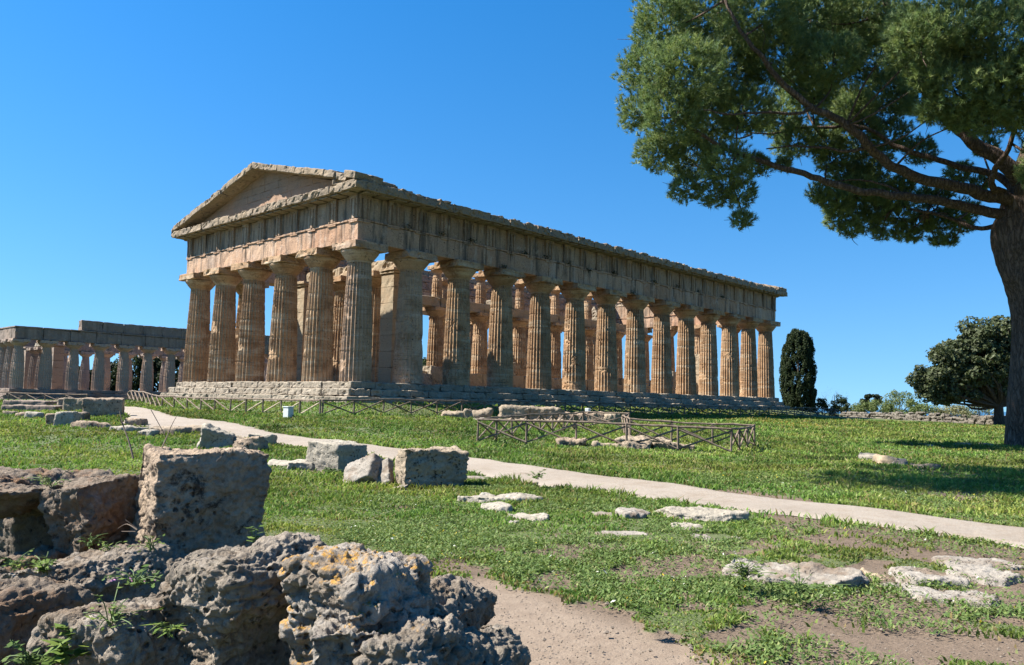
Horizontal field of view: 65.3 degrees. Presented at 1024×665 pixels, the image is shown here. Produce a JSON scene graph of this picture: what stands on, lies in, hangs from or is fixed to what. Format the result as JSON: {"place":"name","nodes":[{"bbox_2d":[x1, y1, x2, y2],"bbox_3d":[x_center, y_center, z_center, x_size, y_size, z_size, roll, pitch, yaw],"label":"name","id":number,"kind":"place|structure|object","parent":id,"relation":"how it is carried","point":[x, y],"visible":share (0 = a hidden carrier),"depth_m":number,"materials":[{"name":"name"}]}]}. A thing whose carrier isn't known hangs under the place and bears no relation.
{"place":"outdoors","nodes":[
{"label":"outdoors","id":0,"kind":"place"},
{"bbox_2d":[245,524,265,542],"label":"weed","id":1,"kind":"object","parent":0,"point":[258,536],"visible":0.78,"depth_m":5.39,"materials":[{"name":"green plant"}]},
{"bbox_2d":[0,399,1023,664],"bbox_3d":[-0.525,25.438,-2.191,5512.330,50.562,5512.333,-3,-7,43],"label":"ground","id":2,"kind":"structure","parent":0,"point":[566,635],"depth_m":6.44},
{"bbox_2d":[0,515,53,559],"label":"stone block","id":3,"kind":"structure","parent":2,"relation":"on","point":[21,533],"depth_m":7.34,"materials":[{"name":"stone"}]},
{"bbox_2d":[0,466,136,518],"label":"stone slab","id":4,"kind":"structure","parent":3,"relation":"on","point":[19,495],"depth_m":6.55,"materials":[{"name":"stone"}]},
{"bbox_2d":[21,464,76,487],"bbox_3d":[-3.634,1.137,6.320,0.421,0.189,0.350,-3,-7,43],"label":"weed","id":5,"kind":"object","parent":4,"relation":"on","point":[50,483],"visible":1,"depth_m":6.28,"materials":[{"name":"green plant"}]},
{"bbox_2d":[3,400,57,404],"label":"stone slab","id":6,"kind":"structure","parent":2,"relation":"on","point":[26,402],"depth_m":57.29,"materials":[{"name":"stone"}]},
{"bbox_2d":[1,404,62,410],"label":"stone platform","id":7,"kind":"structure","parent":2,"relation":"on","point":[28,407],"depth_m":51.25,"materials":[{"name":"stone"}]},
{"bbox_2d":[0,544,65,577],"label":"boulder","id":8,"kind":"object","parent":2,"relation":"on","point":[42,550],"visible":0.23,"depth_m":5.99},
{"bbox_2d":[38,473,139,558],"bbox_3d":[-3.302,1.523,6.505,0.570,0.769,0.938,-1,-5,23],"label":"boulder","id":9,"kind":"object","parent":8,"relation":"on","point":[74,511],"visible":0.59,"depth_m":6.16,"materials":[{"name":"stone"}]},
{"bbox_2d":[24,411,44,417],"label":"stone block","id":10,"kind":"structure","parent":2,"relation":"on","point":[29,414],"depth_m":39.78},
{"bbox_2d":[0,392,87,400],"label":"wooden fence","id":11,"kind":"object","parent":2,"relation":"on","point":[44,395],"visible":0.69,"depth_m":70.11,"materials":[{"name":"brown wood"}]},
{"bbox_2d":[0,575,95,664],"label":"boulder","id":12,"kind":"object","parent":2,"relation":"on","point":[27,603],"visible":0.54,"depth_m":4.53,"materials":[{"name":"stone"}]},
{"bbox_2d":[45,413,54,424],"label":"stone block","id":13,"kind":"structure","parent":2,"relation":"on","point":[49,417],"depth_m":32.42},
{"bbox_2d":[53,411,81,425],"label":"stone block","id":14,"kind":"structure","parent":2,"relation":"on","point":[66,417],"depth_m":31.20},
{"bbox_2d":[62,398,82,410],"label":"stone block","id":15,"kind":"structure","parent":2,"relation":"on","point":[70,404],"depth_m":49.98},
{"bbox_2d":[78,411,89,419],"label":"stone block","id":16,"kind":"structure","parent":2,"relation":"on","point":[85,415],"depth_m":38.30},
{"bbox_2d":[70,420,110,427],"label":"stone slab","id":17,"kind":"structure","parent":2,"relation":"on","point":[82,423],"depth_m":30.11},
{"bbox_2d":[0,540,188,602],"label":"boulder","id":18,"kind":"object","parent":2,"relation":"on","point":[90,569],"visible":0.5,"depth_m":5.34,"materials":[{"name":"stone"}]},
{"bbox_2d":[1,548,43,571],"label":"weed","id":19,"kind":"object","parent":18,"relation":"on","point":[11,563],"visible":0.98,"depth_m":5.31,"materials":[{"name":"green plant"}]},
{"bbox_2d":[30,553,59,573],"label":"weed","id":20,"kind":"object","parent":18,"relation":"on","point":[39,565],"visible":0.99,"depth_m":5.09,"materials":[{"name":"green plant"}]},
{"bbox_2d":[79,533,107,548],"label":"weed","id":21,"kind":"object","parent":18,"relation":"on","point":[91,540],"visible":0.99,"depth_m":5.91,"materials":[{"name":"green plant"}]},
{"bbox_2d":[97,541,126,550],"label":"weed","id":22,"kind":"object","parent":18,"relation":"on","point":[104,544],"visible":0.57,"depth_m":5.57,"materials":[{"name":"green plant"}]},
{"bbox_2d":[127,534,164,552],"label":"weed","id":23,"kind":"object","parent":18,"relation":"on","point":[149,543],"visible":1,"depth_m":5.30,"materials":[{"name":"green plant"}]},
{"bbox_2d":[82,397,124,415],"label":"stone block","id":24,"kind":"structure","parent":2,"relation":"on","point":[102,406],"depth_m":42.18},
{"bbox_2d":[26,592,189,664],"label":"boulder","id":25,"kind":"object","parent":2,"relation":"on","point":[134,644],"visible":0.55,"depth_m":3.90,"materials":[{"name":"stone"}]},
{"bbox_2d":[1,640,49,664],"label":"weed","id":26,"kind":"object","parent":25,"relation":"on","point":[25,657],"visible":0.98,"depth_m":3.89,"materials":[{"name":"green plant"}]},
{"bbox_2d":[52,623,73,638],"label":"weed","id":27,"kind":"object","parent":25,"relation":"on","point":[68,633],"visible":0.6,"depth_m":3.87,"materials":[{"name":"green plant"}]},
{"bbox_2d":[40,637,90,664],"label":"weed","id":28,"kind":"object","parent":25,"relation":"on","point":[59,650],"visible":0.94,"depth_m":3.74,"materials":[{"name":"green plant"}]},
{"bbox_2d":[83,578,163,630],"bbox_3d":[-1.919,1.321,3.845,0.329,0.200,0.433,1,-5,3],"label":"weed","id":29,"kind":"object","parent":25,"relation":"on","point":[113,614],"visible":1,"depth_m":3.82,"materials":[{"name":"green plant"}]},
{"bbox_2d":[102,564,164,588],"bbox_3d":[-2.215,1.461,4.750,0.332,0.114,0.279,0,-5,11],"label":"weed","id":30,"kind":"object","parent":25,"relation":"on","point":[135,581],"visible":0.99,"depth_m":4.74,"materials":[{"name":"green plant"}]},
{"bbox_2d":[110,361,115,390],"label":"evergreen tree","id":31,"kind":"object","parent":2,"relation":"on","point":[112,383],"visible":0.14,"depth_m":177.51,"materials":[{"name":"green plant"}]},
{"bbox_2d":[109,425,150,430],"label":"stone slab","id":32,"kind":"structure","parent":2,"relation":"on","point":[130,428],"depth_m":29.03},
{"bbox_2d":[111,355,157,391],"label":"evergreen tree","id":33,"kind":"object","parent":2,"relation":"on","point":[138,364],"visible":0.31,"depth_m":167.63,"materials":[{"name":"green plant"}]},
{"bbox_2d":[0,320,269,399],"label":"ruined temple","id":34,"kind":"structure","parent":2,"relation":"on","point":[38,360],"depth_m":104.89,"materials":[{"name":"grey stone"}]},
{"bbox_2d":[125,418,147,424],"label":"stone block","id":35,"kind":"structure","parent":2,"relation":"on","point":[136,421],"depth_m":31.85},
{"bbox_2d":[137,429,159,435],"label":"stone block","id":36,"kind":"structure","parent":2,"relation":"on","point":[151,432],"depth_m":26.90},
{"bbox_2d":[135,357,179,391],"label":"evergreen tree","id":37,"kind":"object","parent":2,"relation":"on","point":[157,362],"visible":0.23,"depth_m":170.34,"materials":[{"name":"green plant"}]},
{"bbox_2d":[156,357,179,386],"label":"evergreen tree","id":38,"kind":"object","parent":2,"relation":"on","point":[177,362],"visible":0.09,"depth_m":163.94,"materials":[{"name":"green plant"}]},
{"bbox_2d":[149,426,191,434],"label":"stone block","id":39,"kind":"structure","parent":2,"relation":"on","point":[184,429],"depth_m":27.66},
{"bbox_2d":[186,424,201,432],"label":"stone block","id":40,"kind":"structure","parent":2,"relation":"on","point":[196,427],"depth_m":28.67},
{"bbox_2d":[196,423,235,448],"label":"stone block","id":41,"kind":"structure","parent":2,"relation":"on","point":[213,436],"depth_m":23.09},
{"bbox_2d":[127,390,320,414],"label":"wooden fence","id":42,"kind":"object","parent":2,"relation":"on","point":[133,397],"visible":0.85,"depth_m":49.66,"materials":[{"name":"brown wood"}]},
{"bbox_2d":[156,531,327,664],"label":"boulder","id":43,"kind":"object","parent":2,"relation":"on","point":[226,605],"visible":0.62,"depth_m":3.92,"materials":[{"name":"stone"}]},
{"bbox_2d":[139,622,184,637],"bbox_3d":[-1.619,1.381,3.733,0.148,0.088,0.232,-3,-6,37],"label":"weed","id":44,"kind":"object","parent":43,"relation":"on","point":[160,624],"visible":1,"depth_m":3.74,"materials":[{"name":"green plant"}]},
{"bbox_2d":[233,436,269,450],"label":"stone block","id":45,"kind":"structure","parent":2,"relation":"on","point":[256,442],"depth_m":22.34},
{"bbox_2d":[248,434,277,444],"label":"stone block","id":46,"kind":"structure","parent":2,"relation":"on","point":[271,438],"depth_m":24.68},
{"bbox_2d":[268,459,289,465],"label":"stone slab","id":47,"kind":"structure","parent":2,"relation":"on","point":[278,462],"depth_m":19.61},
{"bbox_2d":[282,406,293,417],"bbox_3d":[-11.052,3.926,39.515,0.480,0.550,0.380,-3,-6,38],"label":"utility box","id":48,"kind":"object","parent":2,"relation":"on","point":[288,411],"visible":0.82,"depth_m":39.38,"materials":[{"name":"white plastic"}]},
{"bbox_2d":[287,459,314,470],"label":"stone block","id":49,"kind":"structure","parent":2,"relation":"on","point":[302,464],"depth_m":18.71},
{"bbox_2d":[323,466,341,472],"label":"weed","id":50,"kind":"object","parent":2,"relation":"on","point":[329,470],"visible":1,"depth_m":16.72,"materials":[{"name":"green plant"}]},
{"bbox_2d":[305,439,367,471],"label":"stone block","id":51,"kind":"structure","parent":2,"relation":"on","point":[321,455],"depth_m":18.66,"materials":[{"name":"stone"}]},
{"bbox_2d":[277,542,440,664],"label":"boulder","id":52,"kind":"object","parent":2,"relation":"on","point":[345,600],"visible":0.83,"depth_m":3.54,"materials":[{"name":"stone"}]},
{"bbox_2d":[343,453,383,484],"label":"stone slab","id":53,"kind":"structure","parent":2,"relation":"on","point":[366,468],"depth_m":16.21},
{"bbox_2d":[374,457,393,483],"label":"stone slab","id":54,"kind":"structure","parent":2,"relation":"on","point":[386,470],"depth_m":16.16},
{"bbox_2d":[352,609,466,664],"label":"boulder","id":55,"kind":"object","parent":2,"relation":"on","point":[406,646],"visible":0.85,"depth_m":3.30,"materials":[{"name":"stone"}]},
{"bbox_2d":[394,445,468,487],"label":"stone block","id":56,"kind":"structure","parent":2,"relation":"on","point":[436,465],"depth_m":15.64,"materials":[{"name":"stone"}]},
{"bbox_2d":[441,410,463,417],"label":"stone block","id":57,"kind":"structure","parent":2,"relation":"on","point":[456,413],"depth_m":46.04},
{"bbox_2d":[430,573,496,628],"bbox_3d":[-0.322,1.468,4.151,0.318,0.401,0.597,-1,-5,25],"label":"boulder","id":58,"kind":"object","parent":2,"relation":"on","point":[465,602],"visible":0.41,"depth_m":4.10,"materials":[{"name":"stone"}]},
{"bbox_2d":[463,409,471,418],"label":"stone block","id":59,"kind":"structure","parent":2,"relation":"on","point":[467,412],"depth_m":46.01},
{"bbox_2d":[160,162,789,409],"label":"doric temple","id":60,"kind":"structure","parent":2,"relation":"on","point":[310,245],"depth_m":62.09,"materials":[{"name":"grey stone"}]},
{"bbox_2d":[469,407,492,417],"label":"stone block","id":61,"kind":"structure","parent":2,"relation":"on","point":[484,412],"depth_m":45.94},
{"bbox_2d":[451,623,531,664],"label":"boulder","id":62,"kind":"object","parent":2,"relation":"on","point":[495,644],"visible":0.77,"depth_m":3.71,"materials":[{"name":"stone"}]},
{"bbox_2d":[480,501,512,511],"bbox_3d":[-0.254,2.786,12.490,0.546,0.264,0.596,2,-5,-11],"label":"stone","id":63,"kind":"object","parent":2,"relation":"on","point":[499,506],"visible":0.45,"depth_m":12.34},
{"bbox_2d":[457,492,542,502],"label":"stone slab","id":64,"kind":"structure","parent":2,"relation":"on","point":[482,497],"depth_m":13.45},
{"bbox_2d":[0,397,1023,664],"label":"grass","id":65,"kind":"structure","parent":2,"relation":"on","point":[760,455],"depth_m":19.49,"materials":[{"name":"plant"}]},
{"bbox_2d":[498,404,530,418],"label":"stone block","id":66,"kind":"structure","parent":2,"relation":"on","point":[507,410],"depth_m":45.97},
{"bbox_2d":[508,512,549,520],"bbox_3d":[0.236,2.731,11.563,0.629,0.225,0.548,1,-5,2],"label":"stone","id":67,"kind":"object","parent":2,"relation":"on","point":[541,516],"visible":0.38,"depth_m":11.52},
{"bbox_2d":[528,469,545,479],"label":"weed","id":68,"kind":"object","parent":2,"relation":"on","point":[538,475],"visible":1,"depth_m":15.48,"materials":[{"name":"green plant"}]},
{"bbox_2d":[524,406,564,419],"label":"stone block","id":69,"kind":"structure","parent":2,"relation":"on","point":[542,410],"depth_m":46.07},
{"bbox_2d":[556,437,586,445],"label":"stone block","id":70,"kind":"structure","parent":2,"relation":"on","point":[569,441],"depth_m":26.99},
{"bbox_2d":[321,398,838,416],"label":"wooden fence","id":71,"kind":"object","parent":2,"relation":"on","point":[546,403],"visible":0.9,"depth_m":55.98,"materials":[{"name":"brown wood"}]},
{"bbox_2d":[556,411,603,421],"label":"stone block","id":72,"kind":"structure","parent":2,"relation":"on","point":[588,418],"depth_m":46.06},
{"bbox_2d":[604,414,621,422],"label":"stone block","id":73,"kind":"structure","parent":2,"relation":"on","point":[609,417],"depth_m":45.91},
{"bbox_2d":[477,411,755,451],"bbox_3d":[5.267,3.990,32.506,8.860,1.333,13.579,-1,-5,21],"label":"wooden fence","id":74,"kind":"object","parent":2,"relation":"on","point":[626,426],"visible":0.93,"depth_m":28.08,"materials":[{"name":"brown wood"}]},
{"bbox_2d":[213,420,1023,664],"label":"pebbles","id":75,"kind":"object","parent":2,"relation":"on","point":[607,603],"visible":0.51,"depth_m":5.83,"materials":[{"name":"stone"}]},
{"bbox_2d":[590,440,652,448],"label":"stone block","id":76,"kind":"structure","parent":2,"relation":"on","point":[641,445],"depth_m":26.85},
{"bbox_2d":[595,530,647,535],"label":"stone slab","id":77,"kind":"structure","parent":2,"relation":"on","point":[625,532],"depth_m":10.29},
{"bbox_2d":[615,507,650,518],"bbox_3d":[1.779,2.725,11.883,0.494,0.228,0.666,-1,-5,23],"label":"stone","id":78,"kind":"object","parent":2,"relation":"on","point":[632,513],"visible":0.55,"depth_m":11.68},
{"bbox_2d":[615,435,671,442],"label":"stone block","id":79,"kind":"structure","parent":2,"relation":"on","point":[621,439],"depth_m":28.62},
{"bbox_2d":[634,604,664,619],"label":"weed","id":80,"kind":"object","parent":2,"relation":"on","point":[644,611],"visible":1,"depth_m":5.50,"materials":[{"name":"green plant"}]},
{"bbox_2d":[652,441,694,449],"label":"stone block","id":81,"kind":"structure","parent":2,"relation":"on","point":[663,445],"depth_m":27.22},
{"bbox_2d":[670,522,708,530],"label":"stone slab","id":82,"kind":"structure","parent":2,"relation":"on","point":[685,524],"depth_m":10.91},
{"bbox_2d":[654,506,749,521],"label":"stone slab","id":83,"kind":"structure","parent":2,"relation":"on","point":[703,513],"depth_m":11.69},
{"bbox_2d":[691,533,739,540],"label":"stone slab","id":84,"kind":"structure","parent":2,"relation":"on","point":[705,535],"depth_m":10.20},
{"bbox_2d":[721,542,778,580],"bbox_3d":[2.064,1.991,6.901,0.426,0.304,0.505,1,-5,-1],"label":"weed","id":85,"kind":"object","parent":2,"relation":"on","point":[743,573],"visible":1,"depth_m":6.90,"materials":[{"name":"green plant"}]},
{"bbox_2d":[722,558,869,588],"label":"stone slab","id":86,"kind":"structure","parent":2,"relation":"on","point":[820,572],"depth_m":7.64,"materials":[{"name":"stone"}]},
{"bbox_2d":[779,328,817,412],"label":"cypress tree","id":87,"kind":"object","parent":2,"relation":"on","point":[800,343],"visible":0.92,"depth_m":123.05,"materials":[{"name":"green plant"}]},
{"bbox_2d":[609,0,1023,446],"bbox_3d":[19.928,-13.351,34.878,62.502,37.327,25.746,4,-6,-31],"label":"pine tree","id":88,"kind":"object","parent":2,"relation":"on","point":[928,48],"visible":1,"depth_m":36.84,"materials":[{"name":"green plant"}]},
{"bbox_2d":[781,560,853,595],"bbox_3d":[2.393,2.000,6.406,0.529,0.261,0.536,-3,-7,43],"label":"weed","id":89,"kind":"object","parent":2,"relation":"on","point":[801,588],"visible":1,"depth_m":6.48,"materials":[{"name":"green plant"}]},
{"bbox_2d":[813,397,834,415],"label":"dark bush","id":90,"kind":"object","parent":2,"relation":"on","point":[822,403],"visible":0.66,"depth_m":123.43,"materials":[{"name":"green plant"}]},
{"bbox_2d":[827,394,851,416],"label":"dark bush","id":91,"kind":"object","parent":2,"relation":"on","point":[843,402],"visible":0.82,"depth_m":121.47,"materials":[{"name":"green plant"}]},
{"bbox_2d":[858,452,874,459],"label":"stone","id":92,"kind":"object","parent":2,"relation":"on","point":[867,455],"visible":0.28,"depth_m":24.48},
{"bbox_2d":[849,399,885,416],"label":"green shrub","id":93,"kind":"object","parent":2,"relation":"on","point":[858,407],"visible":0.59,"depth_m":129.13,"materials":[{"name":"green plant"}]},
{"bbox_2d":[860,394,882,411],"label":"pine tree","id":94,"kind":"object","parent":2,"relation":"on","point":[876,397],"visible":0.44,"depth_m":174.54,"materials":[{"name":"green plant"}]},
{"bbox_2d":[860,567,890,579],"bbox_3d":[3.630,2.419,7.912,0.238,0.135,0.333,2,-5,-5],"label":"stone","id":95,"kind":"object","parent":2,"relation":"on","point":[864,571],"visible":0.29,"depth_m":7.95,"materials":[{"name":"stone"}]},
{"bbox_2d":[872,454,898,463],"bbox_3d":[10.688,3.713,22.896,0.788,0.440,0.780,-3,-7,43],"label":"stone","id":96,"kind":"object","parent":2,"relation":"on","point":[878,458],"visible":0.5,"depth_m":22.66,"materials":[{"name":"stone"}]},
{"bbox_2d":[892,458,907,464],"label":"stone","id":97,"kind":"object","parent":2,"relation":"on","point":[901,461],"visible":0.32,"depth_m":22.52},
{"bbox_2d":[882,582,921,589],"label":"stone slab","id":98,"kind":"structure","parent":2,"relation":"on","point":[903,585],"depth_m":7.44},
{"bbox_2d":[877,389,927,413],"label":"green shrub","id":99,"kind":"object","parent":2,"relation":"on","point":[892,405],"visible":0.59,"depth_m":124.95,"materials":[{"name":"green plant"}]},
{"bbox_2d":[839,411,1005,424],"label":"boundary wall","id":100,"kind":"structure","parent":2,"relation":"on","point":[936,417],"depth_m":97.38,"materials":[{"name":"stone"}]},
{"bbox_2d":[904,403,941,415],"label":"green shrub","id":101,"kind":"object","parent":2,"relation":"on","point":[923,408],"visible":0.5,"depth_m":111.56,"materials":[{"name":"green plant"}]},
{"bbox_2d":[910,463,940,469],"bbox_3d":[11.109,3.646,21.528,0.682,0.282,0.588,1,-5,5],"label":"stone","id":102,"kind":"object","parent":2,"relation":"on","point":[931,465],"visible":0.47,"depth_m":21.29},
{"bbox_2d":[888,566,970,588],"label":"stone slab","id":103,"kind":"structure","parent":2,"relation":"on","point":[917,574],"depth_m":7.64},
{"bbox_2d":[895,586,998,608],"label":"stone slab","id":104,"kind":"structure","parent":2,"relation":"on","point":[966,595],"depth_m":7.02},
{"bbox_2d":[930,404,976,420],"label":"green shrub","id":105,"kind":"object","parent":2,"relation":"on","point":[956,411],"visible":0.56,"depth_m":109.21,"materials":[{"name":"green plant"}]},
{"bbox_2d":[904,315,1010,424],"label":"oak tree","id":106,"kind":"object","parent":2,"relation":"on","point":[972,361],"visible":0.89,"depth_m":84.36,"materials":[{"name":"green plant"}]},
{"bbox_2d":[931,555,1023,569],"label":"stone slab","id":107,"kind":"structure","parent":2,"relation":"on","point":[965,560],"depth_m":8.68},
{"bbox_2d":[961,406,993,418],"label":"green shrub","id":108,"kind":"object","parent":2,"relation":"on","point":[970,412],"visible":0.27,"depth_m":106.27,"materials":[{"name":"green plant"}]},
{"bbox_2d":[936,562,1023,586],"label":"stone slab","id":109,"kind":"structure","parent":2,"relation":"on","point":[979,570],"depth_m":7.93,"materials":[{"name":"stone"}]},
{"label":"stone block","id":110,"kind":"object","parent":2,"relation":"on","visible":0},
{"bbox_2d":[124,443,271,556],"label":"stone block","id":111,"kind":"structure","parent":110,"relation":"on","point":[195,499],"depth_m":6.03,"materials":[{"name":"stone"}]},
{"bbox_2d":[119,410,133,458],"bbox_3d":[-2.981,0.786,6.167,0.231,0.364,0.028,-2,-6,31],"label":"twig","id":112,"kind":"object","parent":111,"relation":"on","point":[132,455],"visible":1,"depth_m":6.16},
{"bbox_2d":[151,410,176,447],"bbox_3d":[-2.783,0.765,6.360,0.198,0.295,0.118,3,-5,-16],"label":"twig","id":113,"kind":"object","parent":111,"relation":"on","point":[162,430],"visible":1,"depth_m":6.40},
{"bbox_2d":[0,0,1023,411],"label":"sky","id":114,"kind":"structure","parent":0,"point":[119,119],"materials":[{"name":"blue"}]},
{"bbox_2d":[123,406,1023,548],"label":"path","id":115,"kind":"structure","parent":0,"point":[1010,535],"depth_m":14.34,"materials":[{"name":"concrete"}]},
{"bbox_2d":[816,409,1005,416],"bbox_3d":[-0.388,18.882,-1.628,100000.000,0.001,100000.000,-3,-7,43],"label":"sea","id":116,"kind":"structure","parent":0,"point":[983,414],"depth_m":5471.93,"materials":[{"name":"blue liquid"}]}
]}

